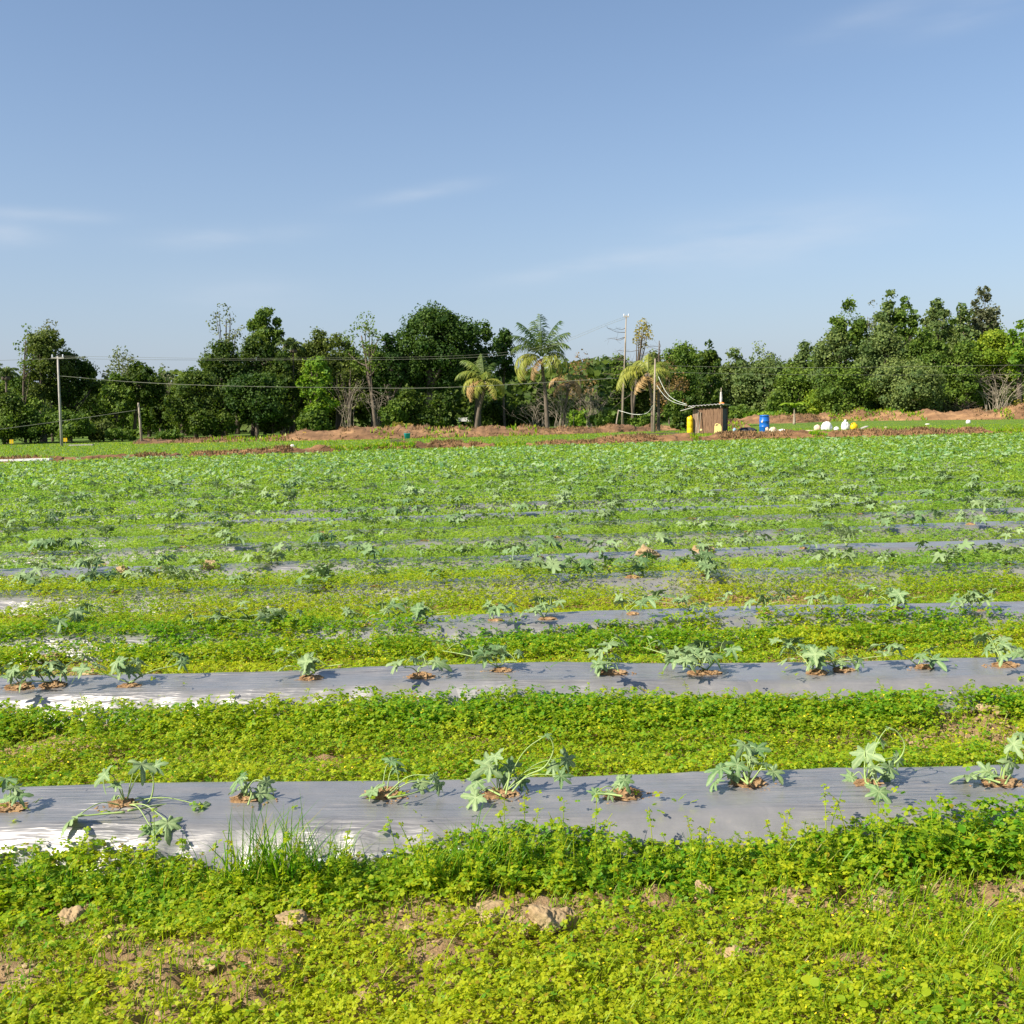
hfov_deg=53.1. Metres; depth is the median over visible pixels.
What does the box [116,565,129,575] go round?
soil clod
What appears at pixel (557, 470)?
watermelon plant
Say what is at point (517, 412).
bush
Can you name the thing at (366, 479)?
watermelon plant
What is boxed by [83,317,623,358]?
power line
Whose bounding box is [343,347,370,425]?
broadleaf tree
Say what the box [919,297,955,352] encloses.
broadleaf tree
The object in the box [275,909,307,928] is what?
soil clod
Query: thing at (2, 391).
broadleaf tree
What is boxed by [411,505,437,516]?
watermelon plant
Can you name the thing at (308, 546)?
watermelon plant
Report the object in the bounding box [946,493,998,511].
watermelon plant
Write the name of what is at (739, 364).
broadleaf tree
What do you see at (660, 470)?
watermelon plant
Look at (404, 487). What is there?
watermelon plant
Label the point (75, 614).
watermelon plant
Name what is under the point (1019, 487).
watermelon plant
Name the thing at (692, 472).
watermelon plant
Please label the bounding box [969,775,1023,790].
soil mound
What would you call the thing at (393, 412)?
bush
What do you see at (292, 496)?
watermelon plant
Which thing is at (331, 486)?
watermelon plant
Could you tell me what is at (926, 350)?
broadleaf tree
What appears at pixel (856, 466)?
watermelon plant
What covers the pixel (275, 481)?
watermelon plant
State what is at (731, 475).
watermelon plant
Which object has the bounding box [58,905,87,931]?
soil clod
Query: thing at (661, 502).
watermelon plant
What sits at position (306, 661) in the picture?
watermelon plant
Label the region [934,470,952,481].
watermelon plant
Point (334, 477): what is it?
watermelon plant
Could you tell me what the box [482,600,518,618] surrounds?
watermelon plant
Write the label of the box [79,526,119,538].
watermelon plant
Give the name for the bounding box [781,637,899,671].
watermelon plant
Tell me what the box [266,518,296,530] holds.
watermelon plant
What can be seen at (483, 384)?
coconut palm
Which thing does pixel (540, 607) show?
watermelon plant
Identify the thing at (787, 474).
watermelon plant
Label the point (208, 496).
watermelon plant
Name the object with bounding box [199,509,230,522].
watermelon plant
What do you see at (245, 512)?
watermelon plant
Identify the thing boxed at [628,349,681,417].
broadleaf tree
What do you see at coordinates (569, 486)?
watermelon plant
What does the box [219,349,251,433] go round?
broadleaf tree
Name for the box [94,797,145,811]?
soil mound
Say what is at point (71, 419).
power line
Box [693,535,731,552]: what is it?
watermelon plant
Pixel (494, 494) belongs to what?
watermelon plant
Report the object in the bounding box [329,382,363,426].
dry shrub
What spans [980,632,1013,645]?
soil clod
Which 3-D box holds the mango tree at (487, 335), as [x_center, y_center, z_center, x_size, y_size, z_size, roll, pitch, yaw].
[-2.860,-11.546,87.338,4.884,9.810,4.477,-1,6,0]
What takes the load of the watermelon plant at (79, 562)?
on the mulch film at (293, 565)
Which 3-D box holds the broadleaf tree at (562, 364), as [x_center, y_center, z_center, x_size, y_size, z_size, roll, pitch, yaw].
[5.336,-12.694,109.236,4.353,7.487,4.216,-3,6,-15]
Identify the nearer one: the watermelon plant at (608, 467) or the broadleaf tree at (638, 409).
the watermelon plant at (608, 467)
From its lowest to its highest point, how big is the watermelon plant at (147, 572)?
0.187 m
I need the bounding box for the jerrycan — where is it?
[714,423,721,432]
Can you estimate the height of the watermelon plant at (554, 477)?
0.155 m
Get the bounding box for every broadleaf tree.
[0,363,16,396]
[0,366,34,439]
[13,323,38,442]
[17,326,80,441]
[35,319,69,441]
[45,347,103,440]
[75,370,107,422]
[78,380,128,427]
[91,371,138,439]
[100,345,138,429]
[113,370,132,429]
[118,358,166,435]
[125,376,176,436]
[147,377,172,430]
[157,363,176,429]
[162,383,206,438]
[163,366,226,437]
[193,337,249,436]
[194,352,228,436]
[205,303,245,435]
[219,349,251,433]
[220,369,288,436]
[225,331,292,435]
[246,306,284,434]
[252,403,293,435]
[256,346,281,432]
[264,348,305,433]
[284,341,306,433]
[289,326,344,405]
[291,343,309,424]
[295,355,340,416]
[299,356,353,429]
[323,332,364,429]
[335,359,370,424]
[340,311,386,426]
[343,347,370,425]
[352,343,395,426]
[362,351,399,427]
[547,358,583,413]
[562,349,597,426]
[586,354,614,415]
[589,353,640,418]
[620,361,656,417]
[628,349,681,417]
[631,318,653,419]
[645,357,689,424]
[660,339,715,421]
[690,347,722,407]
[699,339,721,398]
[716,347,752,407]
[726,355,793,412]
[749,340,780,369]
[763,363,813,414]
[785,339,812,413]
[805,326,859,393]
[807,354,824,412]
[809,362,879,415]
[827,295,867,362]
[843,316,872,382]
[847,319,910,380]
[863,300,878,346]
[867,355,950,411]
[872,289,904,360]
[891,295,917,346]
[895,325,956,396]
[901,314,921,345]
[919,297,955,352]
[939,337,991,409]
[946,302,980,361]
[946,316,960,381]
[961,325,1023,392]
[964,285,1003,409]
[975,323,1002,393]
[1002,319,1023,404]
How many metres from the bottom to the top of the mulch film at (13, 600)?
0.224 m
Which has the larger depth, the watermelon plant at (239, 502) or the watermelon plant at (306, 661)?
the watermelon plant at (239, 502)
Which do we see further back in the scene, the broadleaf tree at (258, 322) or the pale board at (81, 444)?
the broadleaf tree at (258, 322)
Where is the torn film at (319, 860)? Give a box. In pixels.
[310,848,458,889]
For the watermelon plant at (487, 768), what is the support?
on the mulch film at (54, 810)
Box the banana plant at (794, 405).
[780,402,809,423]
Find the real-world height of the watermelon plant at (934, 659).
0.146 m
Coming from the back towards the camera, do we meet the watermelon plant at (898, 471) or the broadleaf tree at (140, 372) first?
the broadleaf tree at (140, 372)
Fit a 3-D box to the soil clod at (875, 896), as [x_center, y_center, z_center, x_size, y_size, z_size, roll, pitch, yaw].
[1.185,1.246,3.274,0.133,0.059,0.104,-4,6,-24]
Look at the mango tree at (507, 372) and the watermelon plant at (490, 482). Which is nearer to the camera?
the watermelon plant at (490, 482)
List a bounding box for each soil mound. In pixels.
[0,802,28,812]
[3,681,34,690]
[33,680,67,689]
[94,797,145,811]
[116,682,141,687]
[229,793,277,807]
[293,674,323,680]
[364,786,416,803]
[404,671,435,678]
[479,787,528,803]
[480,667,515,673]
[488,618,502,620]
[538,616,557,619]
[600,669,636,675]
[601,786,658,803]
[625,575,639,578]
[626,611,638,614]
[687,669,706,675]
[705,670,722,674]
[715,777,781,791]
[806,669,828,675]
[830,667,855,673]
[853,778,884,786]
[906,663,934,670]
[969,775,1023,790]
[982,661,1020,668]
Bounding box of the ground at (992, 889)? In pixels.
[0,417,1023,1023]
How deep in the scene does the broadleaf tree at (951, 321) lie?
112.34 m
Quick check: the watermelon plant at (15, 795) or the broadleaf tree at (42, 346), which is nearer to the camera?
the watermelon plant at (15, 795)
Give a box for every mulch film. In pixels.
[0,464,1004,496]
[0,468,1022,501]
[0,473,1022,509]
[0,480,1023,515]
[0,488,1015,525]
[0,496,1023,540]
[0,507,1023,551]
[0,521,1023,568]
[0,539,1023,589]
[0,560,1023,616]
[0,601,1023,665]
[0,657,1023,730]
[0,764,1023,884]
[1,456,1022,486]
[8,453,1010,482]
[11,448,981,477]
[14,450,1005,479]
[22,459,1017,490]
[32,446,994,472]
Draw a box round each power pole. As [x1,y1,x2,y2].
[51,354,63,445]
[622,314,628,423]
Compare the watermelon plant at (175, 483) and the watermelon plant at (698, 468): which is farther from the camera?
the watermelon plant at (698, 468)
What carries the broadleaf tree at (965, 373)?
on the ground at (992, 889)
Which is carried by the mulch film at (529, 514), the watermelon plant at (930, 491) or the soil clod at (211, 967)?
the watermelon plant at (930, 491)
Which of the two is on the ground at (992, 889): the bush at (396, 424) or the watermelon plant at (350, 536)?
the bush at (396, 424)
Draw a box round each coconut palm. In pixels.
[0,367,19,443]
[275,337,295,433]
[282,341,304,431]
[455,354,504,428]
[509,314,570,428]
[549,373,586,426]
[616,353,671,431]
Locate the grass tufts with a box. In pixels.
[0,537,1023,1023]
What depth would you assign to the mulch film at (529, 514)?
14.57 m
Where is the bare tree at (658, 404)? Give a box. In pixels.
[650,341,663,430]
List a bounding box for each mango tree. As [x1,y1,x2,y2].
[368,332,409,425]
[386,300,484,424]
[453,318,503,426]
[493,327,517,426]
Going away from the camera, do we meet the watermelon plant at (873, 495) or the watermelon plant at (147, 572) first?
the watermelon plant at (147, 572)
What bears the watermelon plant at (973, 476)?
on the mulch film at (736, 490)
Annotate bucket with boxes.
[404,433,409,438]
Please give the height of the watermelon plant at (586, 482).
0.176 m
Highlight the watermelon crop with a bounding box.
[0,432,1023,490]
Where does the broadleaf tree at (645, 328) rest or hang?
on the ground at (992, 889)
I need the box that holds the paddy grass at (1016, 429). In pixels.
[0,407,1023,460]
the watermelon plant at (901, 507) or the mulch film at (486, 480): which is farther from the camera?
the mulch film at (486, 480)
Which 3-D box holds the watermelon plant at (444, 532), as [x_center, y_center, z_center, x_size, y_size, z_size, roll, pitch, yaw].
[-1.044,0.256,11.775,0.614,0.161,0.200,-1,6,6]
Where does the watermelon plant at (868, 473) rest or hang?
on the mulch film at (324, 496)
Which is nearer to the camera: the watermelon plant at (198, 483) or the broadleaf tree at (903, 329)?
the watermelon plant at (198, 483)
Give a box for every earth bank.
[0,426,1022,463]
[134,422,749,443]
[728,403,1023,423]
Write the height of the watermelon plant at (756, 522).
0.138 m
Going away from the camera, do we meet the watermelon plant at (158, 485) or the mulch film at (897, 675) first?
the mulch film at (897, 675)
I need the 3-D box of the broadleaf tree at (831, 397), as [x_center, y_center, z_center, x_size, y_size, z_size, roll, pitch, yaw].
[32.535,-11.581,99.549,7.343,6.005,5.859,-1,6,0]
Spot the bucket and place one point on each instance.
(407, 435)
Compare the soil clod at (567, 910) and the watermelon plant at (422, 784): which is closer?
the soil clod at (567, 910)
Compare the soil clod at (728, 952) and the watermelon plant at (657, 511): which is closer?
the soil clod at (728, 952)
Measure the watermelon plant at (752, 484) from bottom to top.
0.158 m
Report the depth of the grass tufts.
3.19 m
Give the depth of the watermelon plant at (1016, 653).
5.67 m
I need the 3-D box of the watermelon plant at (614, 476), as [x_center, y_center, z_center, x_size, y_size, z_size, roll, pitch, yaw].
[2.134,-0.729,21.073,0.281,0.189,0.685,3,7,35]
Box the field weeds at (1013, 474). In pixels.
[0,431,1023,589]
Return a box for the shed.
[680,403,729,432]
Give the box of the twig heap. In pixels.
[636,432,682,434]
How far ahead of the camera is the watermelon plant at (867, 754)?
3.96 m
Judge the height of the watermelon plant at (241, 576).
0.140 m
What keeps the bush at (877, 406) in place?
on the ground at (992, 889)
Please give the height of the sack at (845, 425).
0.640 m
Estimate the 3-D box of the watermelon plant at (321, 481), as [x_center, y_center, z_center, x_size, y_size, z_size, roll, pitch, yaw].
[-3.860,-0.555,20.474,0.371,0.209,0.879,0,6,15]
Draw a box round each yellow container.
[687,416,692,432]
[850,422,857,429]
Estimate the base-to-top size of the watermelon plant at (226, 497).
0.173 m
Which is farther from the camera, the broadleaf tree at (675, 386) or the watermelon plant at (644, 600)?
the broadleaf tree at (675, 386)
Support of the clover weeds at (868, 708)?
on the ground at (992, 889)
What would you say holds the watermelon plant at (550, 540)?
on the mulch film at (293, 565)
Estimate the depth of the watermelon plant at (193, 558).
9.98 m
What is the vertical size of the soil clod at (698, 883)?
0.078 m
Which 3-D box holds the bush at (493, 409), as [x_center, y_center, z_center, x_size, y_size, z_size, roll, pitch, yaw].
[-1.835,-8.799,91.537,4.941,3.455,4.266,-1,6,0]
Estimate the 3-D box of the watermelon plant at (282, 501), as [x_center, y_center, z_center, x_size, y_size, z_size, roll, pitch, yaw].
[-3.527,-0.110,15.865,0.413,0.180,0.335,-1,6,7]
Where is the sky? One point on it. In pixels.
(728, 173)
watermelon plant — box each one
[0,485,26,491]
[0,511,20,517]
[0,518,15,528]
[0,524,31,539]
[0,533,65,551]
[0,556,14,568]
[0,655,91,692]
[0,661,43,684]
[0,776,33,807]
[7,510,66,527]
[9,565,116,591]
[13,495,35,502]
[15,554,55,570]
[21,498,40,509]
[26,509,54,517]
[34,484,49,490]
[34,495,63,501]
[42,602,105,632]
[44,537,90,550]
[52,496,76,508]
[55,489,83,495]
[59,484,73,489]
[61,505,111,516]
[61,758,209,845]
[65,514,100,525]
[69,491,103,500]
[69,547,104,569]
[71,651,189,683]
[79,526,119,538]
[80,481,104,489]
[87,499,107,507]
[93,507,119,514]
[99,487,127,500]
[104,568,155,593]
[114,484,150,493]
[116,515,136,524]
[131,489,161,498]
[134,564,201,588]
[146,483,163,491]
[148,553,177,567]
[155,508,198,523]
[156,534,207,545]
[160,523,212,534]
[161,478,189,486]
[168,490,190,497]
[169,485,188,492]
[174,499,210,512]
[180,600,249,625]
[186,553,224,564]
[190,481,206,485]
[196,493,216,503]
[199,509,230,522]
[206,521,241,531]
[206,529,246,545]
[208,482,223,490]
[210,607,304,627]
[213,501,232,510]
[218,494,247,503]
[221,486,239,495]
[221,572,269,588]
[225,500,264,510]
[228,771,275,804]
[232,481,255,489]
[232,509,266,520]
[237,486,274,495]
[241,542,291,563]
[247,490,294,502]
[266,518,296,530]
[268,479,277,483]
[270,492,301,501]
[271,499,295,508]
[272,647,342,676]
[276,478,313,489]
[276,488,304,492]
[287,543,339,560]
[290,475,306,481]
[294,563,352,584]
[303,479,331,488]
[303,520,345,530]
[305,485,341,493]
[306,526,336,543]
[310,499,334,509]
[319,484,355,493]
[325,475,353,481]
[326,494,341,500]
[335,480,359,487]
[339,505,375,516]
[340,601,405,623]
[342,514,385,529]
[343,496,385,506]
[344,493,359,499]
[344,529,393,543]
[348,542,391,559]
[349,476,373,482]
[356,483,379,491]
[358,566,391,584]
[359,757,444,800]
[372,496,415,504]
[379,501,410,515]
[383,515,433,527]
[386,651,451,673]
[387,475,405,479]
[389,597,447,620]
[393,486,441,497]
[397,528,446,539]
[398,481,413,490]
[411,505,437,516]
[411,543,464,556]
[414,495,439,505]
[424,562,483,580]
[432,639,524,668]
[433,486,460,496]
[435,473,456,479]
[440,511,482,527]
[445,491,477,503]
[448,471,483,478]
[450,539,520,558]
[460,733,575,810]
[467,512,513,525]
[469,506,495,513]
[472,479,497,488]
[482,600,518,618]
[485,484,531,494]
[488,490,510,500]
[488,499,537,512]
[489,473,513,483]
[491,554,576,578]
[499,470,527,478]
[502,480,525,486]
[507,494,532,500]
[508,525,530,537]
[509,535,561,556]
[515,469,545,477]
[520,596,565,616]
[533,554,614,576]
[534,480,554,486]
[540,498,568,510]
[544,523,569,534]
[547,475,563,480]
[549,468,563,474]
[551,477,580,485]
[554,489,578,502]
[557,510,598,522]
[559,485,582,492]
[559,501,596,510]
[569,474,585,479]
[572,478,593,485]
[580,488,611,498]
[580,634,627,675]
[582,465,618,474]
[584,517,625,534]
[585,539,620,555]
[586,552,657,575]
[587,774,633,801]
[592,504,618,520]
[594,485,619,491]
[599,494,629,507]
[603,476,635,485]
[610,472,626,479]
[613,532,674,549]
[613,593,658,611]
[616,467,646,473]
[627,483,647,492]
[635,635,712,669]
[639,486,677,498]
[641,466,666,473]
[641,497,663,508]
[646,471,664,478]
[646,510,669,517]
[649,481,687,489]
[650,521,669,532]
[650,590,731,610]
[653,463,690,473]
[663,639,741,672]
[668,504,711,518]
[670,471,684,476]
[670,496,708,506]
[672,475,692,483]
[672,548,728,580]
[673,487,704,495]
[676,517,736,532]
[682,470,704,476]
[689,465,707,471]
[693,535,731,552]
[702,488,734,497]
[704,739,784,791]
[708,470,723,475]
[713,471,737,481]
[713,481,737,487]
[716,498,734,506]
[724,520,765,530]
[726,480,760,488]
[728,507,750,515]
[732,532,771,548]
[738,473,753,481]
[743,587,791,610]
[748,487,775,494]
[749,463,771,468]
[754,467,776,473]
[761,495,778,505]
[764,479,789,486]
[768,637,856,671]
[769,520,787,528]
[771,488,790,495]
[776,471,820,479]
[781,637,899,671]
[786,465,804,472]
[786,534,818,547]
[789,491,829,503]
[792,477,813,486]
[803,501,822,516]
[804,591,846,607]
[806,469,833,479]
[807,547,857,572]
[816,514,849,529]
[819,477,834,485]
[820,495,879,512]
[820,524,868,545]
[826,494,848,502]
[835,483,863,492]
[840,726,904,802]
[852,492,877,501]
[854,464,868,471]
[856,583,924,607]
[859,477,877,485]
[860,468,890,476]
[865,643,948,671]
[870,481,898,492]
[871,512,895,526]
[872,548,905,567]
[873,507,943,525]
[878,502,912,512]
[881,468,915,476]
[892,461,925,470]
[898,473,943,483]
[915,539,977,564]
[917,488,934,496]
[923,481,947,488]
[924,464,941,469]
[933,468,960,473]
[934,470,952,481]
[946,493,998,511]
[946,588,996,611]
[949,731,1023,784]
[953,488,982,497]
[955,478,984,487]
[955,509,987,523]
[958,473,982,481]
[966,468,981,474]
[966,542,1023,562]
[969,632,1023,666]
[981,483,1022,495]
[986,496,1003,508]
[990,460,1006,467]
[990,465,1011,473]
[995,527,1023,540]
[1006,512,1023,521]
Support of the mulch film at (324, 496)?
on the ground at (992, 889)
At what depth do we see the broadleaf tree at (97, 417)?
83.16 m
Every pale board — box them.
[0,458,52,460]
[69,444,93,445]
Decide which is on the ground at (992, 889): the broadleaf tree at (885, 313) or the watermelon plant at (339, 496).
the broadleaf tree at (885, 313)
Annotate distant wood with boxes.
[0,356,1023,436]
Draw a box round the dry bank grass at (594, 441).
[0,403,1023,461]
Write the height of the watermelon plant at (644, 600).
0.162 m
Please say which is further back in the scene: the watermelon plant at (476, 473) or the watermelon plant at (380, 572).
the watermelon plant at (476, 473)
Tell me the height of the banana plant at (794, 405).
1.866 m
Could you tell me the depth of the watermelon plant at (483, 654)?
5.69 m
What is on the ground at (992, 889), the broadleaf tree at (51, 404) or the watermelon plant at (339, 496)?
the broadleaf tree at (51, 404)
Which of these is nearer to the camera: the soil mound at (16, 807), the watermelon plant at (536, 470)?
the soil mound at (16, 807)
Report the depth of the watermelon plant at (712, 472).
21.39 m
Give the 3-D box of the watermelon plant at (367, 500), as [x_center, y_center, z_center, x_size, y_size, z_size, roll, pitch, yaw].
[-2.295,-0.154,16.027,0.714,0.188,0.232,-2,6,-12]
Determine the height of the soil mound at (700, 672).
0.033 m
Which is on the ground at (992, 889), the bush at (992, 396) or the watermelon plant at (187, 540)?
the bush at (992, 396)
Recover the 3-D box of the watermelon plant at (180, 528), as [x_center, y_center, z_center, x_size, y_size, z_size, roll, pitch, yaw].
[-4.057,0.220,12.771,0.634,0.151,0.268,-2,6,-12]
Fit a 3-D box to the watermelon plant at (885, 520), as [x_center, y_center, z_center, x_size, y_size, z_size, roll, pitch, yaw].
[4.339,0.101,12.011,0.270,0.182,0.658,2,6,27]
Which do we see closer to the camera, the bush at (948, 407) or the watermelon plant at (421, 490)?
the watermelon plant at (421, 490)
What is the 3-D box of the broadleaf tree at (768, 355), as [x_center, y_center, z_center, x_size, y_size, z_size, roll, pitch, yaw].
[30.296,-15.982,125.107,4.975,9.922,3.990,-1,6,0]
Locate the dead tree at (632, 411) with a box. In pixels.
[603,326,658,423]
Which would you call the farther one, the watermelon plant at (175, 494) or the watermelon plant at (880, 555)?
the watermelon plant at (175, 494)
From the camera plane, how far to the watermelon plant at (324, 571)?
8.73 m
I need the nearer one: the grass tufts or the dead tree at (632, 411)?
the grass tufts
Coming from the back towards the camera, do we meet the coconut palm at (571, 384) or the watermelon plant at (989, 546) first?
the coconut palm at (571, 384)
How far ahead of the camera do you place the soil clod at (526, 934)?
3.11 m
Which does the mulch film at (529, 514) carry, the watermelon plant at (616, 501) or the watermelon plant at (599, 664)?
the watermelon plant at (616, 501)
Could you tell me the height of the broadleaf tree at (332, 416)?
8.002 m
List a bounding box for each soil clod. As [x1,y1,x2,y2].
[41,652,66,664]
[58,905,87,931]
[102,933,119,942]
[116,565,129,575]
[198,957,220,973]
[200,560,220,569]
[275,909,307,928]
[403,925,420,936]
[473,900,515,925]
[502,915,532,939]
[528,904,567,934]
[559,906,578,927]
[635,544,660,557]
[692,545,714,552]
[694,880,713,901]
[723,945,745,965]
[780,894,808,915]
[863,887,899,909]
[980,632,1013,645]
[1005,885,1023,903]
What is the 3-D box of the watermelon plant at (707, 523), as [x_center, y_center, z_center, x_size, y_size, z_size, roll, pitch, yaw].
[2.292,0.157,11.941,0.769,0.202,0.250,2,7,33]
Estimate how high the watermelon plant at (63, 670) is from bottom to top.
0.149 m
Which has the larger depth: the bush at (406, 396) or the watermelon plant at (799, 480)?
the bush at (406, 396)
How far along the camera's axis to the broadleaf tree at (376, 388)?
90.83 m
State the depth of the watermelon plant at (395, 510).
14.41 m
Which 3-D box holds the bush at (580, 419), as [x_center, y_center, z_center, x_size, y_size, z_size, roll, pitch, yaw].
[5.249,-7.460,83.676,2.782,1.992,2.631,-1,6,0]
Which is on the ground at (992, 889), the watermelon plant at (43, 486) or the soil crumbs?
the soil crumbs
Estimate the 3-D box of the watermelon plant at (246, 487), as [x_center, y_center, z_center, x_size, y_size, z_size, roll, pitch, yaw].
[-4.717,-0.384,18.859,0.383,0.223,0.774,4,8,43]
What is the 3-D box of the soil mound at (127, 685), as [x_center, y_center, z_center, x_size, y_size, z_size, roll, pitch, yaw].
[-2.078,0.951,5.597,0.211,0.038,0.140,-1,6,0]
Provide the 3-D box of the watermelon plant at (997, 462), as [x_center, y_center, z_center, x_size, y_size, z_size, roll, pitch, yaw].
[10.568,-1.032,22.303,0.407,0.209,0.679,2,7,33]
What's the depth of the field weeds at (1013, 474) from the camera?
16.30 m
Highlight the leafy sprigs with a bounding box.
[0,612,1023,910]
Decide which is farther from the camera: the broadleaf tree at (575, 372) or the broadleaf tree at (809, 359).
the broadleaf tree at (809, 359)
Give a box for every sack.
[814,424,820,429]
[821,421,832,429]
[841,420,849,429]
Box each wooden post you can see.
[137,403,142,440]
[653,359,655,431]
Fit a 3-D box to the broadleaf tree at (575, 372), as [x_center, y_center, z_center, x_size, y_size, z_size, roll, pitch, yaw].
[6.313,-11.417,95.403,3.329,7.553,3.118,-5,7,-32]
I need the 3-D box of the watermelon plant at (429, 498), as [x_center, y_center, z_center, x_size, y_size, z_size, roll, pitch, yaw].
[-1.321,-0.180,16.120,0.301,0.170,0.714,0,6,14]
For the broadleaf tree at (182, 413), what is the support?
on the ground at (992, 889)
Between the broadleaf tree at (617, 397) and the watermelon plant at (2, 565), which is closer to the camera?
the watermelon plant at (2, 565)
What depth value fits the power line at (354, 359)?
69.78 m
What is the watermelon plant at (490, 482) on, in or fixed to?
on the mulch film at (324, 496)
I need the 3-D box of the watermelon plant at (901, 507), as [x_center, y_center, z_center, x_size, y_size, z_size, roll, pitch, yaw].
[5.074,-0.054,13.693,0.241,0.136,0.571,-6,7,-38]
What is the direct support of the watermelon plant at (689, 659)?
on the soil mound at (700, 672)
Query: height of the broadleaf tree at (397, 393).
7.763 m
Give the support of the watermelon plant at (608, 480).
on the mulch film at (324, 496)
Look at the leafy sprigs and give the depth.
3.46 m
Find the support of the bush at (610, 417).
on the ground at (992, 889)
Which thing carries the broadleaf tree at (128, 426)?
on the ground at (992, 889)
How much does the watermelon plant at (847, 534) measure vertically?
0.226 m
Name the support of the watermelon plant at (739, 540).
on the mulch film at (293, 565)
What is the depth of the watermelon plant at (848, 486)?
16.80 m
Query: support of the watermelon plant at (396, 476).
on the mulch film at (486, 480)
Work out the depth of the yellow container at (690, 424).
60.27 m
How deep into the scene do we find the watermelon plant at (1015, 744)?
3.91 m
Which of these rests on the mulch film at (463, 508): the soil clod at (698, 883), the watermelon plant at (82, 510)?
the watermelon plant at (82, 510)
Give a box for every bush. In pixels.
[0,391,36,444]
[0,394,68,443]
[45,409,97,442]
[87,418,117,441]
[104,426,139,441]
[156,429,183,439]
[185,404,239,437]
[294,408,331,430]
[376,400,409,427]
[385,421,411,426]
[387,385,433,425]
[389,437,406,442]
[425,390,453,428]
[464,396,517,427]
[512,396,559,426]
[560,408,591,427]
[588,406,626,426]
[627,412,661,426]
[661,390,692,423]
[670,409,692,429]
[728,403,759,418]
[742,407,791,417]
[802,388,827,414]
[848,379,878,409]
[872,394,891,410]
[927,401,964,411]
[946,391,979,408]
[969,380,1023,410]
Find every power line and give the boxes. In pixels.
[0,318,625,360]
[4,410,134,428]
[63,376,614,388]
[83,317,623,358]
[630,371,797,374]
[696,365,997,367]
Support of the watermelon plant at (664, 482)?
on the mulch film at (736, 490)
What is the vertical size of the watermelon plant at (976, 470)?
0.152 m
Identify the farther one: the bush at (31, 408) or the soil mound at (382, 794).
the bush at (31, 408)
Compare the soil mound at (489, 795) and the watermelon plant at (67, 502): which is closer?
the soil mound at (489, 795)
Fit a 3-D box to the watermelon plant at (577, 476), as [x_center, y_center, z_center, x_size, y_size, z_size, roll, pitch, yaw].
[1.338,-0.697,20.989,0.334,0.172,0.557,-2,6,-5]
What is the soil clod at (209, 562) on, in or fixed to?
on the ground at (992, 889)
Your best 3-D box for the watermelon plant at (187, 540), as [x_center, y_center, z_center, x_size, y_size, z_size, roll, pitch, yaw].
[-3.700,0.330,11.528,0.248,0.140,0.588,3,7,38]
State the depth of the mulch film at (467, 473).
25.39 m
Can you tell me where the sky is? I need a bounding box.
[0,0,1023,394]
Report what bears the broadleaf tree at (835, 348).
on the ground at (992, 889)
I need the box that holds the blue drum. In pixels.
[759,415,769,431]
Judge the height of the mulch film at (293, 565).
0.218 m
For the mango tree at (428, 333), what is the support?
on the ground at (992, 889)
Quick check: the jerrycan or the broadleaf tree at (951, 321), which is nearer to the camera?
the jerrycan
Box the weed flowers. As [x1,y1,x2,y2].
[0,634,1010,1023]
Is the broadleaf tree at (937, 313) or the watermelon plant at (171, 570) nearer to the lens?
the watermelon plant at (171, 570)
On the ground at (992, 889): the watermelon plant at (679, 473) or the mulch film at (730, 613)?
the mulch film at (730, 613)
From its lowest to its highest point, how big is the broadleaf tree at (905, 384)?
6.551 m
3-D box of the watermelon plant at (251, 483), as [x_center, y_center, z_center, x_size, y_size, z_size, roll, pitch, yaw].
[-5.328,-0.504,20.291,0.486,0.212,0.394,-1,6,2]
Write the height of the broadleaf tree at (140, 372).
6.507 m
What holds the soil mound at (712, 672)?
on the mulch film at (897, 675)
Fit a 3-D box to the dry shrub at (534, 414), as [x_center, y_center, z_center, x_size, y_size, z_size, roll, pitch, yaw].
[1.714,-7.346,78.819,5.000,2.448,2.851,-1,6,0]
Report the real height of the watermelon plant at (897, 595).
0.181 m
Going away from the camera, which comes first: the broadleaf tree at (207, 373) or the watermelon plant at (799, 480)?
the watermelon plant at (799, 480)
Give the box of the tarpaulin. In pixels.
[738,427,756,431]
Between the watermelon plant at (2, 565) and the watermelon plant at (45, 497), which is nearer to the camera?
the watermelon plant at (2, 565)
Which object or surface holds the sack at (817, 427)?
on the ground at (992, 889)
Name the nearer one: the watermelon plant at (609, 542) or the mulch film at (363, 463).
the watermelon plant at (609, 542)
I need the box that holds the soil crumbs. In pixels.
[2,537,1023,1021]
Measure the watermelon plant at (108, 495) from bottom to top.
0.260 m
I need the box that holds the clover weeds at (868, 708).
[0,560,1023,1023]
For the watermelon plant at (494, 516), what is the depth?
13.15 m
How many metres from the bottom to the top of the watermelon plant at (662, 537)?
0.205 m
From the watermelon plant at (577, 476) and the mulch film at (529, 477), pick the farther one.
the mulch film at (529, 477)
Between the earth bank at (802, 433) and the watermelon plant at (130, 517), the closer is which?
the watermelon plant at (130, 517)
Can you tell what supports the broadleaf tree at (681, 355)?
on the ground at (992, 889)
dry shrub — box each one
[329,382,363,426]
[356,384,389,426]
[502,401,562,426]
[525,380,594,427]
[563,385,656,427]
[935,398,976,412]
[955,366,1023,410]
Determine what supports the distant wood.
on the ground at (992, 889)
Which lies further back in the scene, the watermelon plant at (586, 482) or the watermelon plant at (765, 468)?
the watermelon plant at (765, 468)

